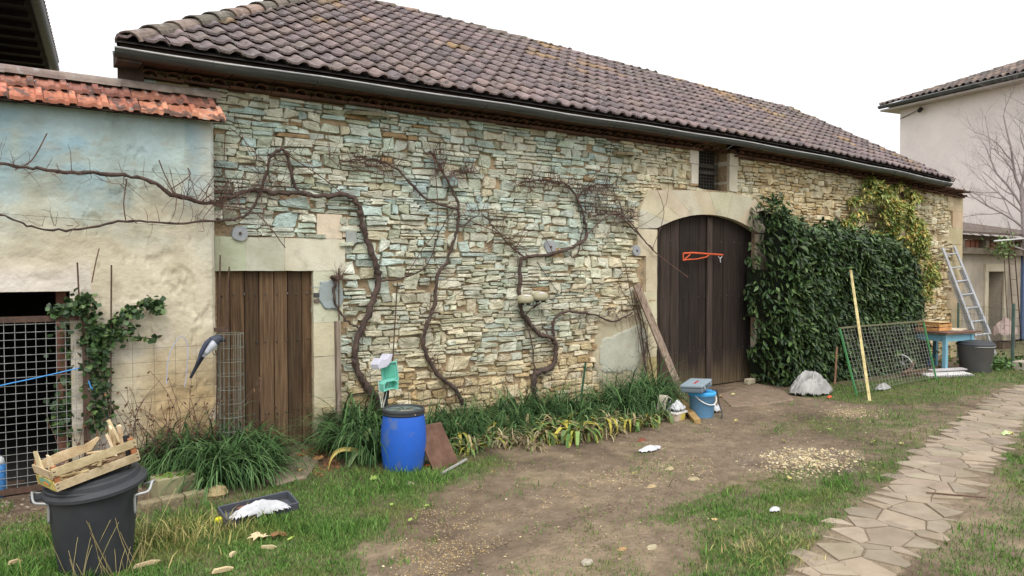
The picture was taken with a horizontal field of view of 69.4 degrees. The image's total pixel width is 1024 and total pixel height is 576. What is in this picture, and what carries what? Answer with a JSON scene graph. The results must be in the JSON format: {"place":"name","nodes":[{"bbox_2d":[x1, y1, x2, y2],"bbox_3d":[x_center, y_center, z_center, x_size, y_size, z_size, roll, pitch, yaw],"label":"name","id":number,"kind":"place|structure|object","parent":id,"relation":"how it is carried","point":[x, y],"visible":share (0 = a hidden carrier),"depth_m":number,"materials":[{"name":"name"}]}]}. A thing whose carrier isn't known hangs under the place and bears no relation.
{"place":"outdoors","nodes":[
{"label":"outdoors","id":0,"kind":"place"},
{"bbox_2d":[0,356,1023,575],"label":"ground","id":1,"kind":"structure","parent":0,"point":[520,550],"depth_m":5.63,"materials":[{"name":"soil"}]},
{"bbox_2d":[0,314,90,495],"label":"panel","id":2,"kind":"object","parent":1,"relation":"on","point":[34,487],"visible":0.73,"depth_m":5.77,"materials":[{"name":"metal"}]},
{"bbox_2d":[0,486,142,532],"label":"bark litter","id":3,"kind":"object","parent":1,"relation":"on","point":[9,515],"visible":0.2,"depth_m":5.31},
{"bbox_2d":[29,461,154,575],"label":"rubbish bin","id":4,"kind":"object","parent":1,"relation":"on","point":[98,503],"visible":0.77,"depth_m":4.13,"materials":[{"name":"black plastic"}]},
{"bbox_2d":[32,419,139,491],"bbox_3d":[-2.427,0.947,4.231,0.315,0.316,0.481,1,2,38],"label":"wooden crate","id":5,"kind":"object","parent":4,"relation":"on","point":[114,456],"visible":1,"depth_m":4.18,"materials":[{"name":"brown wood"}]},
{"bbox_2d":[37,489,175,575],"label":"dry grass tuft","id":6,"kind":"object","parent":1,"relation":"on","point":[105,548],"visible":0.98,"depth_m":4.16,"materials":[{"name":"beige plant"}]},
{"bbox_2d":[46,397,190,465],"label":"withered plant","id":7,"kind":"object","parent":1,"relation":"on","point":[124,423],"visible":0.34,"depth_m":5.97,"materials":[{"name":"brown plant"}]},
{"bbox_2d":[0,498,297,575],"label":"dry grass","id":8,"kind":"structure","parent":1,"relation":"on","point":[169,529],"depth_m":4.81,"materials":[{"name":"beige plant"}]},
{"bbox_2d":[137,498,160,511],"bbox_3d":[-2.631,1.580,5.367,0.090,0.075,0.141,1,2,37],"label":"edging stone","id":9,"kind":"object","parent":1,"relation":"on","point":[150,504],"visible":0.9,"depth_m":5.33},
{"bbox_2d":[87,341,217,456],"bbox_3d":[-2.936,1.004,6.093,0.974,1.199,0.021,-1,2,-35],"label":"wire netting","id":10,"kind":"object","parent":1,"relation":"on","point":[110,364],"visible":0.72,"depth_m":6.08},
{"bbox_2d":[89,371,229,480],"bbox_3d":[-2.970,1.147,6.208,0.580,0.898,1.039,1,2,42],"label":"withered plant","id":11,"kind":"object","parent":1,"relation":"on","point":[143,428],"visible":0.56,"depth_m":6.13,"materials":[{"name":"brown plant"}]},
{"bbox_2d":[159,493,183,506],"bbox_3d":[-2.525,1.577,5.483,0.160,0.075,0.090,-1,2,-41],"label":"edging stone","id":12,"kind":"object","parent":1,"relation":"on","point":[176,498],"visible":0.8,"depth_m":5.45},
{"bbox_2d":[137,424,205,475],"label":"grass clump","id":13,"kind":"object","parent":1,"relation":"on","point":[150,458],"visible":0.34,"depth_m":6.03,"materials":[{"name":"green plant"}]},
{"bbox_2d":[150,469,197,498],"bbox_3d":[-2.611,1.518,5.724,0.300,0.176,0.179,-1,2,-43],"label":"stone block","id":14,"kind":"object","parent":1,"relation":"on","point":[161,482],"visible":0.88,"depth_m":5.65,"materials":[{"name":"beige stone"}]},
{"bbox_2d":[137,425,230,486],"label":"grass clump","id":15,"kind":"object","parent":1,"relation":"on","point":[169,458],"visible":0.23,"depth_m":6.05,"materials":[{"name":"green plant"}]},
{"bbox_2d":[130,406,279,487],"bbox_3d":[-2.780,1.314,6.343,1.216,0.554,1.478,1,2,41],"label":"grass clump","id":16,"kind":"object","parent":1,"relation":"on","point":[187,443],"visible":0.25,"depth_m":6.08,"materials":[{"name":"green plant"}]},
{"bbox_2d":[149,432,262,504],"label":"grass clump","id":17,"kind":"object","parent":1,"relation":"on","point":[200,484],"visible":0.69,"depth_m":5.80,"materials":[{"name":"green plant"}]},
{"bbox_2d":[138,372,285,451],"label":"withered plant","id":18,"kind":"object","parent":1,"relation":"on","point":[231,411],"visible":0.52,"depth_m":6.42,"materials":[{"name":"brown plant"}]},
{"bbox_2d":[151,401,275,473],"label":"grass clump","id":19,"kind":"object","parent":1,"relation":"on","point":[214,435],"visible":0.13,"depth_m":6.36,"materials":[{"name":"green plant"}]},
{"bbox_2d":[214,327,244,456],"bbox_3d":[-2.438,0.964,6.420,0.221,1.253,0.221,0,1,8],"label":"wire roll","id":20,"kind":"object","parent":1,"relation":"on","point":[219,329],"visible":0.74,"depth_m":6.39,"materials":[{"name":"metal"}]},
{"bbox_2d":[189,335,225,378],"bbox_3d":[-2.576,0.578,6.264,0.301,0.357,0.102,-1,2,-35],"label":"magpie","id":21,"kind":"object","parent":20,"relation":"on","point":[210,344],"visible":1,"depth_m":6.23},
{"bbox_2d":[159,423,315,498],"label":"grass clump","id":22,"kind":"object","parent":1,"relation":"on","point":[207,452],"visible":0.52,"depth_m":5.94,"materials":[{"name":"green plant"}]},
{"bbox_2d":[195,413,312,469],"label":"grass clump","id":23,"kind":"object","parent":1,"relation":"on","point":[261,425],"visible":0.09,"depth_m":6.58,"materials":[{"name":"green plant"}]},
{"bbox_2d":[217,491,298,526],"bbox_3d":[-1.789,1.559,5.224,0.515,0.126,0.210,-1,2,-39],"label":"plastic tray","id":24,"kind":"object","parent":1,"relation":"on","point":[288,497],"visible":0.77,"depth_m":5.24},
{"bbox_2d":[229,499,290,518],"bbox_3d":[-1.746,1.523,5.158,0.458,0.101,0.145,-1,2,-35],"label":"plastic bag","id":25,"kind":"object","parent":24,"relation":"in","point":[255,507],"visible":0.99,"depth_m":5.11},
{"bbox_2d":[197,429,320,492],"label":"grass clump","id":26,"kind":"object","parent":1,"relation":"on","point":[261,469],"visible":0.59,"depth_m":6.00,"materials":[{"name":"green plant"}]},
{"bbox_2d":[216,419,321,472],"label":"grass clump","id":27,"kind":"object","parent":1,"relation":"on","point":[271,443],"visible":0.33,"depth_m":6.45,"materials":[{"name":"green plant"}]},
{"bbox_2d":[261,452,318,486],"bbox_3d":[-1.921,1.570,6.464,0.438,0.035,1.080,0,1,-13],"label":"doorstep","id":28,"kind":"object","parent":1,"relation":"on","point":[299,476],"visible":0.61,"depth_m":6.28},
{"bbox_2d":[302,448,341,476],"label":"leaf litter","id":29,"kind":"object","parent":1,"relation":"on","point":[327,463],"visible":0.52,"depth_m":6.67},
{"bbox_2d":[277,388,381,465],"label":"grass clump","id":30,"kind":"object","parent":1,"relation":"on","point":[357,419],"visible":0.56,"depth_m":6.79,"materials":[{"name":"green plant"}]},
{"bbox_2d":[294,400,381,451],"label":"grass clump","id":31,"kind":"object","parent":1,"relation":"on","point":[326,417],"visible":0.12,"depth_m":7.23,"materials":[{"name":"green plant"}]},
{"bbox_2d":[308,417,375,460],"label":"grass clump","id":32,"kind":"object","parent":1,"relation":"on","point":[333,435],"visible":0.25,"depth_m":6.95,"materials":[{"name":"green plant"}]},
{"bbox_2d":[328,428,376,468],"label":"iris plant","id":33,"kind":"object","parent":1,"relation":"on","point":[335,452],"visible":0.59,"depth_m":6.52,"materials":[{"name":"beige plant"}]},
{"bbox_2d":[310,382,425,460],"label":"grass clump","id":34,"kind":"object","parent":1,"relation":"on","point":[371,413],"visible":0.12,"depth_m":7.27,"materials":[{"name":"green plant"}]},
{"bbox_2d":[317,418,426,471],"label":"grass clump","id":35,"kind":"object","parent":1,"relation":"on","point":[371,448],"visible":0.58,"depth_m":6.55,"materials":[{"name":"green plant"}]},
{"bbox_2d":[378,358,398,407],"bbox_3d":[-1.231,1.138,7.409,0.237,0.851,0.145,-1,2,-35],"label":"chair","id":36,"kind":"object","parent":1,"relation":"on","point":[390,378],"visible":0.79,"depth_m":7.42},
{"bbox_2d":[371,354,392,368],"bbox_3d":[-1.293,0.728,7.346,0.118,0.144,0.210,1,2,35],"label":"foam block","id":37,"kind":"object","parent":36,"relation":"on","point":[383,361],"depth_m":7.29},
{"bbox_2d":[381,404,425,471],"bbox_3d":[-0.948,1.312,6.466,0.394,0.550,0.394,-1,2,-35],"label":"blue barrel","id":38,"kind":"object","parent":1,"relation":"on","point":[403,434],"visible":0.97,"depth_m":6.31,"materials":[{"name":"plastic"}]},
{"bbox_2d":[425,422,457,470],"bbox_3d":[-0.661,1.400,6.547,0.187,0.370,0.367,1,2,45],"label":"board","id":39,"kind":"object","parent":1,"relation":"on","point":[438,449],"visible":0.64,"depth_m":6.55,"materials":[{"name":"brown wood"}]},
{"bbox_2d":[427,406,488,450],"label":"grass clump","id":40,"kind":"object","parent":1,"relation":"on","point":[447,432],"visible":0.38,"depth_m":7.20,"materials":[{"name":"green plant"}]},
{"bbox_2d":[426,386,502,433],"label":"grass clump","id":41,"kind":"object","parent":1,"relation":"on","point":[458,415],"visible":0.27,"depth_m":7.78,"materials":[{"name":"green plant"}]},
{"bbox_2d":[451,433,501,458],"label":"iris plant","id":42,"kind":"object","parent":1,"relation":"on","point":[469,451],"visible":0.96,"depth_m":7.00,"materials":[{"name":"green plant"}]},
{"bbox_2d":[441,403,521,444],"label":"grass clump","id":43,"kind":"object","parent":1,"relation":"on","point":[473,416],"visible":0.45,"depth_m":7.41,"materials":[{"name":"green plant"}]},
{"bbox_2d":[390,477,578,575],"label":"sawdust","id":44,"kind":"object","parent":1,"relation":"on","point":[454,557],"visible":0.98,"depth_m":4.66},
{"bbox_2d":[473,420,510,450],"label":"iris plant","id":45,"kind":"object","parent":1,"relation":"on","point":[489,439],"visible":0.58,"depth_m":7.25,"materials":[{"name":"green plant"}]},
{"bbox_2d":[347,364,650,415],"bbox_3d":[0.099,1.290,8.642,4.273,0.500,0.024,-1,2,-35],"label":"border fence","id":46,"kind":"object","parent":1,"relation":"on","point":[416,400],"visible":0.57,"depth_m":8.43,"materials":[{"name":"metal"}]},
{"bbox_2d":[458,376,544,433],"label":"grass clump","id":47,"kind":"object","parent":1,"relation":"on","point":[500,403],"visible":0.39,"depth_m":8.06,"materials":[{"name":"green plant"}]},
{"bbox_2d":[0,356,1023,575],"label":"grass","id":48,"kind":"structure","parent":1,"relation":"on","point":[247,547],"depth_m":5.02,"materials":[{"name":"green plant"}]},
{"bbox_2d":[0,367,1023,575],"bbox_3d":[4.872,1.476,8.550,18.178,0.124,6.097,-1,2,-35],"label":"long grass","id":49,"kind":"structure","parent":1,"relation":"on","point":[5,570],"depth_m":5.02,"materials":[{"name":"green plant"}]},
{"bbox_2d":[484,393,557,437],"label":"grass clump","id":50,"kind":"object","parent":1,"relation":"on","point":[516,418],"visible":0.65,"depth_m":7.68,"materials":[{"name":"green plant"}]},
{"bbox_2d":[484,383,571,428],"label":"grass clump","id":51,"kind":"object","parent":1,"relation":"on","point":[527,398],"visible":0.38,"depth_m":8.26,"materials":[{"name":"green plant"}]},
{"bbox_2d":[504,421,564,445],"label":"iris plant","id":52,"kind":"object","parent":1,"relation":"on","point":[549,438],"visible":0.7,"depth_m":7.32,"materials":[{"name":"green plant"}]},
{"bbox_2d":[509,384,573,426],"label":"grass clump","id":53,"kind":"object","parent":1,"relation":"on","point":[534,408],"visible":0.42,"depth_m":8.16,"materials":[{"name":"green plant"}]},
{"bbox_2d":[521,379,599,419],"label":"grass clump","id":54,"kind":"object","parent":1,"relation":"on","point":[559,397],"visible":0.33,"depth_m":8.48,"materials":[{"name":"green plant"}]},
{"bbox_2d":[449,130,687,401],"bbox_3d":[0.917,-0.278,9.253,3.885,3.547,0.254,-1,2,-35],"label":"grapevine","id":55,"kind":"object","parent":1,"relation":"on","point":[555,348],"visible":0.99,"depth_m":9.07,"materials":[{"name":"brown plant"}]},
{"bbox_2d":[537,415,602,448],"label":"iris plant","id":56,"kind":"object","parent":1,"relation":"on","point":[571,435],"visible":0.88,"depth_m":7.43,"materials":[{"name":"green plant"}]},
{"bbox_2d":[548,393,625,425],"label":"grass clump","id":57,"kind":"object","parent":1,"relation":"on","point":[587,412],"visible":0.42,"depth_m":8.00,"materials":[{"name":"green plant"}]},
{"bbox_2d":[566,383,625,414],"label":"grass clump","id":58,"kind":"object","parent":1,"relation":"on","point":[595,401],"visible":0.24,"depth_m":8.61,"materials":[{"name":"green plant"}]},
{"bbox_2d":[570,368,650,409],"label":"grass clump","id":59,"kind":"object","parent":1,"relation":"on","point":[608,389],"visible":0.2,"depth_m":8.92,"materials":[{"name":"green plant"}]},
{"bbox_2d":[580,380,666,427],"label":"grass clump","id":60,"kind":"object","parent":1,"relation":"on","point":[620,405],"visible":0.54,"depth_m":8.36,"materials":[{"name":"green plant"}]},
{"bbox_2d":[593,138,667,382],"bbox_3d":[1.627,-0.310,9.743,1.367,3.584,0.240,-1,2,-35],"label":"grapevine","id":61,"kind":"object","parent":1,"relation":"on","point":[636,301],"visible":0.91,"depth_m":9.85,"materials":[{"name":"brown plant"}]},
{"bbox_2d":[608,410,659,432],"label":"iris plant","id":62,"kind":"object","parent":1,"relation":"on","point":[634,427],"visible":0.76,"depth_m":7.96,"materials":[{"name":"green plant"}]},
{"bbox_2d":[594,378,678,421],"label":"grass clump","id":63,"kind":"object","parent":1,"relation":"on","point":[636,398],"visible":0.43,"depth_m":8.46,"materials":[{"name":"green plant"}]},
{"bbox_2d":[599,361,687,399],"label":"grass clump","id":64,"kind":"object","parent":1,"relation":"on","point":[652,387],"visible":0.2,"depth_m":9.29,"materials":[{"name":"green plant"}]},
{"bbox_2d":[606,375,691,423],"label":"grass clump","id":65,"kind":"object","parent":1,"relation":"on","point":[656,397],"visible":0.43,"depth_m":8.64,"materials":[{"name":"green plant"}]},
{"bbox_2d":[608,356,689,405],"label":"grass clump","id":66,"kind":"object","parent":1,"relation":"on","point":[674,385],"visible":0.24,"depth_m":9.40,"materials":[{"name":"green plant"}]},
{"bbox_2d":[367,404,939,575],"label":"stones","id":67,"kind":"object","parent":1,"relation":"on","point":[629,495],"visible":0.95,"depth_m":5.94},
{"bbox_2d":[633,283,686,399],"bbox_3d":[1.972,0.730,9.840,0.732,1.581,0.092,0,1,6],"label":"plank","id":68,"kind":"object","parent":1,"relation":"on","point":[652,324],"visible":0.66,"depth_m":9.82,"materials":[{"name":"brown wood"}]},
{"bbox_2d":[368,404,952,575],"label":"soil clods","id":69,"kind":"object","parent":1,"relation":"on","point":[402,542],"visible":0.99,"depth_m":6.12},
{"bbox_2d":[688,389,716,417],"bbox_3d":[2.252,1.374,8.756,0.326,0.312,0.334,-1,2,-35],"label":"bucket","id":70,"kind":"object","parent":1,"relation":"on","point":[704,402],"visible":0.73,"depth_m":8.63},
{"bbox_2d":[680,378,711,392],"bbox_3d":[2.168,1.148,8.691,0.281,0.138,0.371,1,2,33],"label":"toolbox","id":71,"kind":"object","parent":70,"relation":"on","point":[695,385],"visible":1,"depth_m":8.59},
{"bbox_2d":[635,521,855,575],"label":"dry grass","id":72,"kind":"structure","parent":1,"relation":"on","point":[752,545],"depth_m":4.56,"materials":[{"name":"beige plant"}]},
{"bbox_2d":[718,384,793,406],"bbox_3d":[3.384,1.482,10.126,0.953,0.026,2.006,1,2,43],"label":"threshold","id":73,"kind":"object","parent":1,"relation":"on","point":[755,394],"visible":0.94,"depth_m":10.03,"materials":[{"name":"stone"}]},
{"bbox_2d":[735,445,877,477],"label":"gravel","id":74,"kind":"structure","parent":1,"relation":"on","point":[806,458],"depth_m":6.74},
{"bbox_2d":[789,370,832,395],"bbox_3d":[4.189,1.308,10.347,0.782,0.320,0.441,-1,2,-35],"label":"polythene sheet","id":75,"kind":"object","parent":1,"relation":"on","point":[806,382],"visible":1,"depth_m":10.21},
{"bbox_2d":[743,192,931,386],"bbox_3d":[5.551,0.130,12.084,4.545,3.182,1.028,-1,2,-35],"label":"laurel bush","id":76,"kind":"object","parent":1,"relation":"on","point":[799,296],"visible":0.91,"depth_m":11.25,"materials":[{"name":"green plant"}]},
{"bbox_2d":[849,269,870,400],"bbox_3d":[5.004,0.611,10.651,0.041,1.771,1.876,0,2,17],"label":"pale batten","id":77,"kind":"object","parent":1,"relation":"on","point":[860,340],"visible":0.88,"depth_m":10.55,"materials":[{"name":"brown wood"}]},
{"bbox_2d":[838,320,936,394],"bbox_3d":[5.732,1.010,11.141,2.725,0.932,0.364,-1,2,-37],"label":"green panel","id":78,"kind":"object","parent":1,"relation":"on","point":[848,361],"visible":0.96,"depth_m":11.07,"materials":[{"name":"metal"}]},
{"bbox_2d":[911,331,976,371],"bbox_3d":[7.465,1.091,12.896,0.820,0.668,0.756,-1,2,-26],"label":"blue table","id":79,"kind":"object","parent":1,"relation":"on","point":[944,339],"visible":0.44,"depth_m":12.59,"materials":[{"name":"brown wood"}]},
{"bbox_2d":[913,330,980,333],"bbox_3d":[7.523,0.746,12.834,0.950,0.018,0.669,-1,2,-28],"label":"brown board","id":80,"kind":"object","parent":79,"relation":"on","point":[955,332],"visible":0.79,"depth_m":12.62,"materials":[{"name":"brown wood"}]},
{"bbox_2d":[915,322,951,330],"bbox_3d":[7.310,0.663,12.905,0.350,0.139,0.529,-1,2,-26],"label":"wooden crate","id":81,"kind":"object","parent":80,"relation":"on","point":[939,327],"visible":0.68,"depth_m":12.72,"materials":[{"name":"brown wood"}]},
{"bbox_2d":[956,340,996,372],"bbox_3d":[7.923,1.159,12.637,0.600,0.545,0.600,-1,2,-35],"label":"rubbish bin","id":82,"kind":"object","parent":1,"relation":"on","point":[974,356],"visible":0.95,"depth_m":12.43,"materials":[{"name":"black plastic"}]},
{"bbox_2d":[949,351,1023,372],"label":"nettle patch","id":83,"kind":"object","parent":1,"relation":"on","point":[1004,363],"visible":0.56,"depth_m":12.94,"materials":[{"name":"green plant"}]},
{"bbox_2d":[957,302,1023,362],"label":"wire fence","id":84,"kind":"object","parent":1,"relation":"on","point":[1013,326],"visible":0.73,"depth_m":13.05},
{"bbox_2d":[34,0,1023,153],"label":"sky","id":85,"kind":"structure","parent":0,"point":[834,62],"materials":[{"name":"white"}]},
{"bbox_2d":[712,339,1023,385],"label":"terrain","id":86,"kind":"structure","parent":0,"point":[1019,349],"depth_m":16.16,"materials":[{"name":"soil"}]},
{"bbox_2d":[0,0,59,70],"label":"neighbour building","id":87,"kind":"structure","parent":86,"relation":"on","point":[26,37],"depth_m":10.82,"materials":[{"name":"brown wood"}]},
{"bbox_2d":[0,63,225,487],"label":"lean to shed","id":88,"kind":"object","parent":86,"relation":"on","point":[108,126],"visible":0.76,"depth_m":6.20,"materials":[{"name":"paint"}]},
{"bbox_2d":[43,318,102,452],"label":"ivy","id":89,"kind":"object","parent":88,"relation":"attached to","point":[65,379],"visible":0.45,"depth_m":5.97,"materials":[{"name":"green plant"}]},
{"bbox_2d":[45,287,166,434],"bbox_3d":[-3.274,0.582,6.013,0.875,1.189,0.182,-1,2,-35],"label":"ivy","id":90,"kind":"object","parent":88,"relation":"attached to","point":[103,339],"visible":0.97,"depth_m":5.98,"materials":[{"name":"green plant"}]},
{"bbox_2d":[0,133,241,282],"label":"vine arm","id":91,"kind":"object","parent":88,"relation":"attached to","point":[173,194],"visible":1,"depth_m":6.10},
{"bbox_2d":[215,255,220,440],"bbox_3d":[-2.591,0.580,6.515,0.012,1.744,0.098,0,2,19],"label":"iron rod","id":92,"kind":"object","parent":88,"relation":"attached to","point":[218,332],"visible":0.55,"depth_m":6.52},
{"bbox_2d":[112,0,972,444],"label":"stone barn","id":93,"kind":"structure","parent":86,"relation":"on","point":[372,74],"depth_m":8.62,"materials":[{"name":"stone"}]},
{"bbox_2d":[216,271,319,444],"bbox_3d":[-2.355,0.692,7.174,0.970,1.715,0.130,-1,2,-35],"label":"small door","id":94,"kind":"structure","parent":93,"relation":"in","point":[272,309],"depth_m":7.19,"materials":[{"name":"brown wood"}]},
{"bbox_2d":[191,116,452,412],"bbox_3d":[-1.725,-0.134,7.251,2.890,2.954,0.493,-1,2,-35],"label":"grapevine","id":95,"kind":"object","parent":93,"relation":"attached to","point":[366,385],"visible":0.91,"depth_m":7.32,"materials":[{"name":"brown plant"}]},
{"bbox_2d":[334,321,341,428],"bbox_3d":[-1.717,0.886,7.304,0.057,1.118,0.138,-1,2,-23],"label":"wooden post","id":96,"kind":"object","parent":93,"relation":"attached to","point":[337,351],"visible":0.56,"depth_m":7.29,"materials":[{"name":"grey wood"}]},
{"bbox_2d":[334,133,527,404],"bbox_3d":[-0.730,-0.200,8.011,2.432,3.075,0.363,-1,2,-35],"label":"grapevine","id":97,"kind":"object","parent":93,"relation":"attached to","point":[437,374],"visible":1,"depth_m":8.09,"materials":[{"name":"brown plant"}]},
{"bbox_2d":[517,262,557,304],"bbox_3d":[0.337,-0.095,8.859,0.720,0.584,0.257,-1,2,-35],"label":"insulator","id":98,"kind":"object","parent":93,"relation":"attached to","point":[528,299],"visible":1,"depth_m":8.76,"materials":[{"name":"white ceramic"}]},
{"bbox_2d":[655,215,705,388],"bbox_3d":[2.381,0.179,10.596,1.138,2.578,0.079,-1,2,-35],"label":"door leaf","id":99,"kind":"structure","parent":93,"relation":"in","point":[680,298],"depth_m":10.62,"materials":[{"name":"brown wood"}]},
{"bbox_2d":[696,150,713,189],"bbox_3d":[2.779,-1.741,11.029,0.703,0.654,0.020,-1,2,-35],"label":"window pane","id":100,"kind":"structure","parent":93,"relation":"in","point":[710,186],"depth_m":11.13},
{"bbox_2d":[705,215,750,384],"bbox_3d":[3.279,0.163,11.228,1.043,2.578,0.079,-1,2,-35],"label":"door leaf","id":101,"kind":"structure","parent":93,"relation":"in","point":[730,363],"depth_m":11.21,"materials":[{"name":"brown wood"}]},
{"bbox_2d":[840,173,942,340],"bbox_3d":[7.050,-0.528,13.371,3.245,3.155,0.624,-1,2,-35],"label":"wisteria","id":102,"kind":"object","parent":93,"relation":"attached to","point":[897,212],"visible":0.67,"depth_m":13.29,"materials":[{"name":"green plant"}]},
{"bbox_2d":[941,246,994,354],"bbox_3d":[9.261,0.267,14.943,1.592,2.248,0.350,0,1,-12],"label":"aluminium ladder","id":103,"kind":"object","parent":86,"relation":"on","point":[954,282],"visible":0.88,"depth_m":14.92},
{"bbox_2d":[933,48,1023,261],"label":"bare tree","id":104,"kind":"object","parent":86,"relation":"on","point":[1021,200],"visible":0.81,"depth_m":17.58,"materials":[{"name":"grey plant"}]},
{"bbox_2d":[961,222,1023,340],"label":"outbuilding","id":105,"kind":"structure","parent":86,"relation":"on","point":[984,269],"depth_m":17.77,"materials":[{"name":"paint"}]},
{"bbox_2d":[993,340,1015,348],"bbox_3d":[11.216,1.399,16.930,0.700,0.348,0.300,-1,2,-35],"label":"wood stack","id":106,"kind":"object","parent":86,"relation":"on","point":[1001,344],"visible":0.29,"depth_m":16.70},
{"bbox_2d":[991,316,1017,335],"bbox_3d":[11.241,0.859,16.861,0.842,0.436,0.521,-1,2,-35],"label":"tarp bundle","id":107,"kind":"object","parent":106,"relation":"on","point":[996,329],"visible":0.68,"depth_m":16.70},
{"bbox_2d":[1004,248,1021,341],"bbox_3d":[11.886,0.182,17.555,1.082,2.243,0.023,-1,2,-35],"label":"iron trellis","id":108,"kind":"object","parent":86,"relation":"on","point":[1011,289],"visible":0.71,"depth_m":17.55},
{"bbox_2d":[981,229,1017,262],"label":"climbing shoot","id":109,"kind":"object","parent":108,"relation":"on","point":[1002,246],"visible":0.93,"depth_m":16.91,"materials":[{"name":"green plant"}]},
{"bbox_2d":[785,385,1023,575],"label":"path","id":110,"kind":"structure","parent":0,"point":[948,465],"depth_m":5.58,"materials":[{"name":"stone"}]},
{"bbox_2d":[877,59,1023,239],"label":"rendered house","id":111,"kind":"structure","parent":0,"point":[931,134],"depth_m":23.70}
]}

